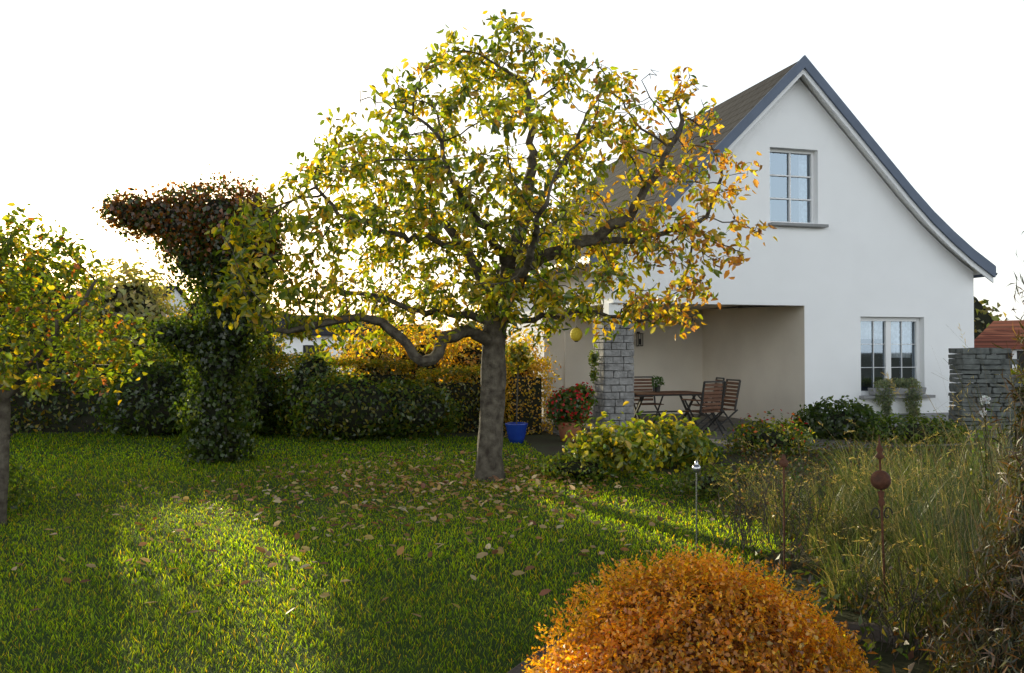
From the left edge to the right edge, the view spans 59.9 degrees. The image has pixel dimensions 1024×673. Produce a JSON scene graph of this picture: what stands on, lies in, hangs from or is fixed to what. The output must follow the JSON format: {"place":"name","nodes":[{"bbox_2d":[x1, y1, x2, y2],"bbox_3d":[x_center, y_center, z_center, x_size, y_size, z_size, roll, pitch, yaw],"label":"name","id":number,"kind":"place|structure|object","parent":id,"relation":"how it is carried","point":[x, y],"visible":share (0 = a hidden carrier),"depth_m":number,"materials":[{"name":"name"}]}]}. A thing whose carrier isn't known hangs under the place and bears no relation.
{"place":"outdoors","nodes":[
{"label":"outdoors","id":0,"kind":"place"},
{"bbox_2d":[271,336,375,373],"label":"walls","id":1,"kind":"structure","parent":0,"point":[297,344],"depth_m":42.98,"materials":[{"name":"white paint"}]},
{"bbox_2d":[272,345,365,367],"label":"windows","id":2,"kind":"structure","parent":1,"relation":"attached to","point":[313,349],"depth_m":42.98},
{"bbox_2d":[270,315,383,336],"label":"roof","id":3,"kind":"structure","parent":1,"relation":"on","point":[325,332],"depth_m":43.73,"materials":[{"name":"tile"}]},
{"bbox_2d":[0,431,839,672],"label":"lawn","id":4,"kind":"structure","parent":0,"point":[291,664],"depth_m":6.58,"materials":[{"name":"green plant"}]},
{"bbox_2d":[7,457,38,511],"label":"shrub","id":5,"kind":"object","parent":4,"relation":"on","point":[12,476],"visible":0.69,"depth_m":9.12,"materials":[{"name":"green plant"}]},
{"bbox_2d":[0,202,163,524],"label":"young fruit tree","id":6,"kind":"object","parent":4,"relation":"on","point":[113,347],"visible":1,"depth_m":8.07,"materials":[{"name":"green plant"}]},
{"bbox_2d":[92,163,292,464],"bbox_3d":[-4.635,-0.304,12.775,2.879,4.307,1.676,0,-1,0],"label":"ivy covered tree","id":7,"kind":"object","parent":4,"relation":"on","point":[214,347],"visible":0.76,"depth_m":12.54,"materials":[{"name":"green plant"}]},
{"bbox_2d":[6,435,786,622],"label":"fallen leaves","id":8,"kind":"object","parent":4,"relation":"on","point":[400,550],"visible":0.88,"depth_m":9.16,"materials":[{"name":"brown plant"}]},
{"bbox_2d":[204,9,777,481],"bbox_3d":[-0.266,-0.982,10.987,6.818,5.691,4.816,0,-1,0],"label":"autumn cherry tree","id":9,"kind":"object","parent":4,"relation":"on","point":[498,291],"visible":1,"depth_m":10.38,"materials":[{"name":"yellow plant"}]},
{"bbox_2d":[505,422,527,443],"bbox_3d":[0.077,1.665,15.360,0.400,0.345,0.400,0,-1,0],"label":"blue plant pot","id":10,"kind":"object","parent":4,"relation":"on","point":[516,433],"visible":0.97,"depth_m":15.23,"materials":[{"name":"ceramic"}]},
{"bbox_2d":[505,339,534,423],"bbox_3d":[0.087,0.800,15.369,0.629,1.533,0.552,0,-1,0],"label":"potted standard tree","id":11,"kind":"object","parent":10,"relation":"on","point":[517,357],"visible":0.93,"depth_m":15.30,"materials":[{"name":"green plant"}]},
{"bbox_2d":[533,448,620,482],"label":"shrub","id":12,"kind":"object","parent":4,"relation":"on","point":[566,465],"visible":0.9,"depth_m":10.86,"materials":[{"name":"green plant"}]},
{"bbox_2d":[692,460,700,553],"bbox_3d":[1.449,1.391,6.979,0.070,0.841,0.070,0,-1,0],"label":"silver garden stake","id":13,"kind":"object","parent":4,"relation":"on","point":[696,468],"visible":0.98,"depth_m":6.97,"materials":[{"name":"silver metal"}]},
{"bbox_2d":[692,467,780,553],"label":"dried perennial","id":14,"kind":"object","parent":4,"relation":"on","point":[740,513],"visible":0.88,"depth_m":7.09,"materials":[{"name":"brown plant"}]},
{"bbox_2d":[667,457,807,501],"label":"shrub","id":15,"kind":"object","parent":4,"relation":"on","point":[704,489],"visible":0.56,"depth_m":9.62,"materials":[{"name":"green plant"}]},
{"bbox_2d":[679,460,827,517],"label":"ornamental grass","id":16,"kind":"object","parent":4,"relation":"on","point":[737,492],"depth_m":8.65,"materials":[{"name":"green plant"}]},
{"bbox_2d":[741,440,812,523],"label":"dried perennial","id":17,"kind":"object","parent":4,"relation":"on","point":[772,464],"visible":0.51,"depth_m":8.16,"materials":[{"name":"brown plant"}]},
{"bbox_2d":[695,457,861,535],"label":"ornamental grass","id":18,"kind":"object","parent":4,"relation":"on","point":[771,525],"depth_m":7.76,"materials":[{"name":"green plant"}]},
{"bbox_2d":[0,0,1023,330],"label":"sky","id":19,"kind":"structure","parent":0,"point":[95,95],"materials":[{"name":"white"}]},
{"bbox_2d":[10,370,1023,672],"bbox_3d":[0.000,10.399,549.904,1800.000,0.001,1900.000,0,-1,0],"label":"ground","id":20,"kind":"structure","parent":0,"point":[546,444],"depth_m":7.68,"materials":[{"name":"soil"}]},
{"bbox_2d":[0,231,112,433],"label":"tall shrub","id":21,"kind":"object","parent":20,"relation":"on","point":[36,404],"visible":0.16,"depth_m":17.43,"materials":[{"name":"green plant"}]},
{"bbox_2d":[64,257,182,363],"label":"distant tree","id":22,"kind":"object","parent":20,"relation":"on","point":[135,297],"visible":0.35,"depth_m":48.91,"materials":[{"name":"green plant"}]},
{"bbox_2d":[0,335,289,433],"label":"dark hedge","id":23,"kind":"object","parent":20,"relation":"on","point":[84,419],"visible":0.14,"depth_m":17.43,"materials":[{"name":"green plant"}]},
{"bbox_2d":[163,289,188,316],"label":"walls","id":24,"kind":"structure","parent":20,"relation":"on","point":[177,295],"depth_m":61.26,"materials":[{"name":"white paint"}]},
{"bbox_2d":[66,286,191,305],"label":"roof","id":25,"kind":"structure","parent":24,"relation":"on","point":[180,292],"depth_m":61.17,"materials":[{"name":"tile"}]},
{"bbox_2d":[91,354,288,437],"bbox_3d":[-5.999,1.092,16.689,3.723,1.741,2.188,0,-1,0],"label":"rhododendron shrub","id":26,"kind":"object","parent":20,"relation":"on","point":[145,405],"visible":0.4,"depth_m":16.31,"materials":[{"name":"green plant"}]},
{"bbox_2d":[167,278,292,373],"bbox_3d":[-6.030,0.224,18.889,2.837,3.466,2.540,0,-1,0],"label":"tall shrub","id":27,"kind":"object","parent":20,"relation":"on","point":[193,313],"visible":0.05,"depth_m":18.78,"materials":[{"name":"green plant"}]},
{"bbox_2d":[151,351,513,432],"bbox_3d":[-3.631,1.112,17.890,7.512,1.669,1.561,0,-1,0],"label":"clipped hedge","id":28,"kind":"object","parent":20,"relation":"on","point":[468,392],"visible":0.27,"depth_m":17.56,"materials":[{"name":"green plant"}]},
{"bbox_2d":[269,347,471,441],"bbox_3d":[-2.604,1.054,16.241,3.752,1.732,2.120,0,-1,0],"label":"rhododendron shrub","id":29,"kind":"object","parent":20,"relation":"on","point":[323,401],"visible":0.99,"depth_m":15.82,"materials":[{"name":"green plant"}]},
{"bbox_2d":[324,302,561,406],"bbox_3d":[-1.464,0.580,19.111,5.130,2.694,2.377,0,-1,-13],"label":"golden shrub","id":30,"kind":"object","parent":20,"relation":"on","point":[466,352],"visible":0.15,"depth_m":18.71,"materials":[{"name":"yellow plant"}]},
{"bbox_2d":[503,356,554,434],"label":"clipped hedge","id":31,"kind":"object","parent":20,"relation":"on","point":[530,401],"visible":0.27,"depth_m":16.88,"materials":[{"name":"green plant"}]},
{"bbox_2d":[558,421,581,441],"bbox_3d":[1.020,1.673,15.662,0.460,0.340,0.460,0,-1,0],"label":"terracotta pot","id":32,"kind":"object","parent":20,"relation":"on","point":[562,433],"visible":0.51,"depth_m":15.49,"materials":[{"name":"orange ceramic"}]},
{"bbox_2d":[545,382,597,429],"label":"red geranium","id":33,"kind":"object","parent":32,"relation":"in","point":[571,404],"visible":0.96,"depth_m":15.52,"materials":[{"name":"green plant"}]},
{"bbox_2d":[557,401,670,479],"bbox_3d":[1.248,1.326,11.110,1.415,1.065,1.316,0,-1,17],"label":"peony shrub","id":34,"kind":"object","parent":20,"relation":"on","point":[634,449],"visible":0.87,"depth_m":11.04,"materials":[{"name":"green plant"}]},
{"bbox_2d":[272,297,1006,367],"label":"distant trees","id":35,"kind":"object","parent":20,"relation":"on","point":[984,318],"visible":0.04,"depth_m":67.56,"materials":[{"name":"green plant"}]},
{"bbox_2d":[611,410,726,472],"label":"peony shrub","id":36,"kind":"object","parent":20,"relation":"on","point":[677,441],"visible":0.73,"depth_m":11.82,"materials":[{"name":"green plant"}]},
{"bbox_2d":[656,437,727,465],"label":"shrub","id":37,"kind":"object","parent":20,"relation":"on","point":[719,449],"visible":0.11,"depth_m":12.45,"materials":[{"name":"green plant"}]},
{"bbox_2d":[521,540,878,672],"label":"golden spirea bush","id":38,"kind":"object","parent":20,"relation":"on","point":[717,618],"visible":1,"depth_m":3.29,"materials":[{"name":"orange plant"}]},
{"bbox_2d":[507,621,963,672],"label":"timber edging","id":39,"kind":"object","parent":20,"relation":"on","point":[875,627],"visible":0.17,"depth_m":4.82,"materials":[{"name":"brown wood"}]},
{"bbox_2d":[506,79,973,415],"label":"walls","id":40,"kind":"structure","parent":20,"relation":"on","point":[875,248],"depth_m":18.33,"materials":[{"name":"white paint"}]},
{"bbox_2d":[515,335,526,355],"bbox_3d":[0.238,0.969,23.053,0.060,2.000,0.900,0,-1,-15],"label":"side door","id":41,"kind":"structure","parent":40,"relation":"attached to","point":[525,336],"depth_m":22.93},
{"bbox_2d":[587,282,600,383],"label":"hanging plant","id":42,"kind":"object","parent":40,"relation":"hanging from","point":[593,359],"visible":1,"depth_m":16.77,"materials":[{"name":"green plant"}]},
{"bbox_2d":[516,61,797,269],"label":"roof","id":43,"kind":"structure","parent":40,"relation":"on","point":[734,111],"depth_m":19.80,"materials":[{"name":"tile"}]},
{"bbox_2d":[469,55,995,290],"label":"barge boards","id":44,"kind":"object","parent":43,"relation":"attached to","point":[914,195],"visible":0.65,"depth_m":17.96,"materials":[{"name":"wood"}]},
{"bbox_2d":[462,261,586,296],"bbox_3d":[-0.043,-1.289,21.663,0.140,0.070,10.600,0,-1,-15],"label":"gutter","id":45,"kind":"object","parent":44,"relation":"attached to","point":[569,267],"visible":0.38,"depth_m":17.31,"materials":[{"name":"metal"}]},
{"bbox_2d":[770,152,809,222],"bbox_3d":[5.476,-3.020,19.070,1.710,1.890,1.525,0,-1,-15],"label":"window pane","id":46,"kind":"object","parent":40,"relation":"attached to","point":[778,184],"visible":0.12,"depth_m":19.89,"materials":[{"name":"clear glass"}]},
{"bbox_2d":[770,149,813,223],"bbox_3d":[5.698,-3.058,18.263,1.110,1.536,0.070,0,-1,-15],"label":"window frame","id":47,"kind":"object","parent":40,"relation":"attached to","point":[811,168],"visible":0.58,"depth_m":18.29,"materials":[{"name":"white wood"}]},
{"bbox_2d":[798,154,806,222],"bbox_3d":[6.077,-3.053,18.565,0.180,1.500,0.065,0,-1,-15],"label":"curtain","id":48,"kind":"object","parent":47,"relation":"hanging from","point":[802,160],"visible":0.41,"depth_m":18.56,"materials":[{"name":"white fabric"}]},
{"bbox_2d":[768,222,828,227],"bbox_3d":[5.786,-2.258,18.119,1.310,0.060,0.340,0,-1,-15],"label":"window sill","id":49,"kind":"structure","parent":40,"relation":"attached to","point":[785,224],"depth_m":17.97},
{"bbox_2d":[861,321,914,390],"bbox_3d":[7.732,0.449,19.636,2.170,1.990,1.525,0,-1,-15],"label":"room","id":50,"kind":"object","parent":40,"relation":"attached to","point":[867,361],"depth_m":20.55,"materials":[{"name":"black glass"}]},
{"bbox_2d":[799,75,979,274],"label":"soffit","id":51,"kind":"structure","parent":40,"relation":"attached to","point":[856,143],"depth_m":18.59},
{"bbox_2d":[589,69,993,282],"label":"verge trim","id":52,"kind":"structure","parent":51,"relation":"attached to","point":[929,223],"depth_m":18.14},
{"bbox_2d":[861,317,919,394],"bbox_3d":[7.954,0.411,18.829,1.570,1.636,0.070,0,-1,-15],"label":"window frame","id":53,"kind":"object","parent":40,"relation":"attached to","point":[887,367],"visible":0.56,"depth_m":18.82,"materials":[{"name":"white wood"}]},
{"bbox_2d":[861,321,881,338],"bbox_3d":[7.637,-0.162,18.917,0.600,0.430,0.065,0,-1,-15],"label":"curtain","id":54,"kind":"object","parent":53,"relation":"hanging from","point":[866,329],"visible":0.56,"depth_m":18.91,"materials":[{"name":"white fabric"}]},
{"bbox_2d":[891,321,910,357],"bbox_3d":[8.290,0.055,19.083,0.650,0.800,0.065,0,-1,-15],"label":"curtain","id":55,"kind":"object","parent":53,"relation":"hanging from","point":[895,337],"visible":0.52,"depth_m":19.09,"materials":[{"name":"white fabric"}]},
{"bbox_2d":[859,395,935,398],"bbox_3d":[8.042,1.261,18.684,1.770,0.060,0.340,0,-1,-15],"label":"window sill","id":56,"kind":"structure","parent":40,"relation":"attached to","point":[898,396],"depth_m":18.51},
{"bbox_2d":[868,387,925,394],"bbox_3d":[8.045,1.137,18.562,1.308,0.140,0.188,0,-1,-15],"label":"window box","id":57,"kind":"object","parent":56,"relation":"on","point":[900,391],"visible":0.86,"depth_m":18.47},
{"bbox_2d":[871,377,922,423],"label":"trailing plants","id":58,"kind":"object","parent":57,"relation":"in","point":[885,399],"visible":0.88,"depth_m":18.46,"materials":[{"name":"green plant"}]},
{"bbox_2d":[857,412,949,426],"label":"plinth","id":59,"kind":"structure","parent":40,"relation":"attached to","point":[930,416],"depth_m":18.82,"materials":[{"name":"grey concrete"}]},
{"bbox_3d":[1.385,-0.249,19.135,0.090,0.730,0.090,0,-1,-15],"label":"lantern cord","id":60,"kind":"object","parent":40,"relation":"hanging from","visible":0},
{"bbox_2d":[570,328,582,340],"bbox_3d":[1.385,-0.044,19.132,0.267,0.291,0.263,0,-1,-15],"label":"yellow paper lantern","id":61,"kind":"object","parent":60,"relation":"hanging from","point":[576,334],"visible":1,"depth_m":19.04,"materials":[{"name":"yellow paper"}]},
{"bbox_2d":[721,409,817,456],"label":"flowering shrub","id":62,"kind":"object","parent":20,"relation":"on","point":[778,438],"visible":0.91,"depth_m":13.54,"materials":[{"name":"green plant"}]},
{"bbox_2d":[779,454,787,580],"bbox_3d":[1.891,1.309,6.180,0.064,0.981,0.064,0,-1,0],"label":"garden ball stake","id":63,"kind":"object","parent":20,"relation":"on","point":[783,462],"visible":0.98,"depth_m":6.17,"materials":[{"name":"metal"}]},
{"bbox_2d":[731,461,852,573],"bbox_3d":[2.076,1.318,6.528,0.863,0.778,0.647,0,-1,0],"label":"dried perennial","id":64,"kind":"object","parent":20,"relation":"on","point":[793,507],"visible":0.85,"depth_m":6.57,"materials":[{"name":"brown plant"}]},
{"bbox_2d":[788,395,883,440],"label":"hydrangea shrub","id":65,"kind":"object","parent":20,"relation":"on","point":[835,417],"visible":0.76,"depth_m":15.76,"materials":[{"name":"green plant"}]},
{"bbox_2d":[712,458,971,559],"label":"ornamental grass","id":66,"kind":"object","parent":20,"relation":"on","point":[820,517],"depth_m":6.86,"materials":[{"name":"green plant"}]},
{"bbox_2d":[741,498,954,611],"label":"ornamental grass","id":67,"kind":"object","parent":20,"relation":"on","point":[838,588],"depth_m":5.55,"materials":[{"name":"green plant"}]},
{"bbox_2d":[764,422,964,524],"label":"ornamental grass","id":68,"kind":"object","parent":20,"relation":"on","point":[848,469],"depth_m":8.13,"materials":[{"name":"green plant"}]},
{"bbox_2d":[721,437,1017,672],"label":"ground cover","id":69,"kind":"object","parent":20,"relation":"on","point":[870,645],"visible":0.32,"depth_m":6.70,"materials":[{"name":"green plant"}]},
{"bbox_2d":[738,437,1013,587],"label":"ornamental grass","id":70,"kind":"object","parent":20,"relation":"on","point":[871,532],"depth_m":6.07,"materials":[{"name":"green plant"}]},
{"bbox_2d":[870,437,892,623],"bbox_3d":[2.069,1.165,4.982,0.109,1.230,0.109,1,-1,-45],"label":"garden ball stake","id":71,"kind":"object","parent":20,"relation":"on","point":[880,479],"visible":0.98,"depth_m":4.97,"materials":[{"name":"metal"}]},
{"bbox_2d":[778,525,999,649],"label":"ornamental grass","id":72,"kind":"object","parent":20,"relation":"on","point":[912,621],"depth_m":4.86,"materials":[{"name":"green plant"}]},
{"bbox_2d":[774,445,1017,616],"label":"ornamental grass","id":73,"kind":"object","parent":20,"relation":"on","point":[929,528],"depth_m":5.39,"materials":[{"name":"green plant"}]},
{"bbox_2d":[841,556,967,661],"bbox_3d":[2.017,1.402,4.696,0.626,0.550,0.631,0,-1,0],"label":"dried perennial","id":74,"kind":"object","parent":20,"relation":"on","point":[913,598],"visible":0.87,"depth_m":4.68,"materials":[{"name":"brown plant"}]},
{"bbox_2d":[789,419,1022,547],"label":"ornamental grass","id":75,"kind":"object","parent":20,"relation":"on","point":[916,462],"depth_m":7.06,"materials":[{"name":"green plant"}]},
{"bbox_2d":[822,490,1014,659],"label":"ornamental grass","id":76,"kind":"object","parent":20,"relation":"on","point":[952,576],"depth_m":4.68,"materials":[{"name":"green plant"}]},
{"bbox_2d":[834,418,1022,570],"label":"ornamental grass","id":77,"kind":"object","parent":20,"relation":"on","point":[962,484],"depth_m":6.46,"materials":[{"name":"green plant"}]},
{"bbox_2d":[873,401,1023,524],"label":"ornamental grass","id":78,"kind":"object","parent":20,"relation":"on","point":[973,448],"depth_m":7.78,"materials":[{"name":"green plant"}]},
{"bbox_2d":[882,324,1023,618],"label":"tall reed grass","id":79,"kind":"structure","parent":20,"relation":"on","point":[991,466],"depth_m":4.51,"materials":[{"name":"green plant"}]},
{"bbox_2d":[903,231,1023,672],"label":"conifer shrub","id":80,"kind":"object","parent":20,"relation":"on","point":[993,642],"visible":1,"depth_m":3.59,"materials":[{"name":"green plant"}]},
{"bbox_2d":[970,395,1002,538],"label":"white rose","id":81,"kind":"object","parent":20,"relation":"on","point":[984,400],"visible":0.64,"depth_m":6.48,"materials":[{"name":"green plant"}]},
{"bbox_2d":[979,366,1023,423],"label":"garden hedge","id":82,"kind":"object","parent":20,"relation":"on","point":[1014,371],"visible":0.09,"depth_m":19.25,"materials":[{"name":"green plant"}]},
{"bbox_2d":[603,303,623,317],"bbox_3d":[1.970,-0.494,17.278,0.300,0.296,0.300,0,-1,-15],"label":"pillar head","id":83,"kind":"object","parent":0,"point":[609,308],"visible":0.5,"depth_m":17.14},
{"bbox_2d":[542,413,977,452],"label":"patio","id":84,"kind":"structure","parent":0,"point":[726,425],"depth_m":17.41,"materials":[{"name":"grey stone"}]},
{"bbox_2d":[593,318,633,432],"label":"stone pillar","id":85,"kind":"structure","parent":84,"relation":"on","point":[613,378],"depth_m":16.96,"materials":[{"name":"stone"}]},
{"bbox_2d":[634,376,664,424],"bbox_3d":[2.891,1.370,18.913,0.590,1.025,0.642,0,-1,-15],"label":"garden chair","id":86,"kind":"object","parent":84,"relation":"on","point":[648,388],"visible":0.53,"depth_m":19.14,"materials":[{"name":"brown wood"}]},
{"bbox_2d":[633,375,701,431],"bbox_3d":[3.000,1.321,17.781,1.500,1.091,0.885,0,-1,-15],"label":"garden table","id":87,"kind":"object","parent":84,"relation":"on","point":[657,391],"visible":0.79,"depth_m":17.65,"materials":[{"name":"brown wood"}]},
{"bbox_2d":[544,304,804,423],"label":"porch walls","id":88,"kind":"structure","parent":84,"relation":"on","point":[759,352],"depth_m":21.04,"materials":[{"name":"beige paint"}]},
{"bbox_2d":[564,332,592,415],"bbox_3d":[1.695,0.913,21.453,0.900,2.060,0.060,0,-1,-15],"label":"porch door","id":89,"kind":"structure","parent":88,"relation":"in","point":[577,369],"depth_m":21.39,"materials":[{"name":"beige paint"}]},
{"bbox_2d":[636,332,642,345],"bbox_3d":[3.116,0.061,21.770,0.180,0.355,0.250,0,-1,-15],"label":"wall lantern","id":90,"kind":"object","parent":88,"relation":"attached to","point":[639,340],"depth_m":21.70,"materials":[{"name":"metal"}]},
{"bbox_2d":[682,381,725,435],"bbox_3d":[3.567,1.332,16.552,0.590,1.025,0.642,1,-1,-30],"label":"garden chair","id":91,"kind":"object","parent":84,"relation":"on","point":[707,399],"visible":0.99,"depth_m":16.37,"materials":[{"name":"brown wood"}]},
{"bbox_2d":[692,377,724,426],"bbox_3d":[4.033,1.363,18.483,0.642,1.025,0.590,0,-1,-4],"label":"garden chair","id":92,"kind":"object","parent":84,"relation":"on","point":[698,404],"visible":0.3,"depth_m":18.29,"materials":[{"name":"brown wood"}]},
{"bbox_2d":[700,379,740,432],"bbox_3d":[4.012,1.343,17.190,0.642,1.025,0.590,0,-1,-15],"label":"garden chair","id":93,"kind":"object","parent":84,"relation":"on","point":[737,390],"visible":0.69,"depth_m":17.14,"materials":[{"name":"brown wood"}]},
{"bbox_2d":[853,410,970,445],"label":"shrub","id":94,"kind":"object","parent":84,"relation":"on","point":[885,429],"visible":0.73,"depth_m":15.09,"materials":[{"name":"green plant"}]},
{"bbox_2d":[948,348,1022,438],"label":"dry stone wall","id":95,"kind":"structure","parent":0,"point":[962,361],"depth_m":16.17,"materials":[{"name":"grey stone"}]},
{"bbox_2d":[999,349,1023,374],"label":"walls","id":96,"kind":"structure","parent":0,"point":[1014,352],"depth_m":54.21,"materials":[{"name":"white paint"}]},
{"bbox_2d":[974,320,1023,348],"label":"roof","id":97,"kind":"structure","parent":96,"relation":"on","point":[999,333],"depth_m":56.20,"materials":[{"name":"red tile"}]},
{"bbox_2d":[1000,351,1023,368],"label":"windows","id":98,"kind":"structure","parent":96,"relation":"attached to","point":[1021,359],"depth_m":53.95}
]}

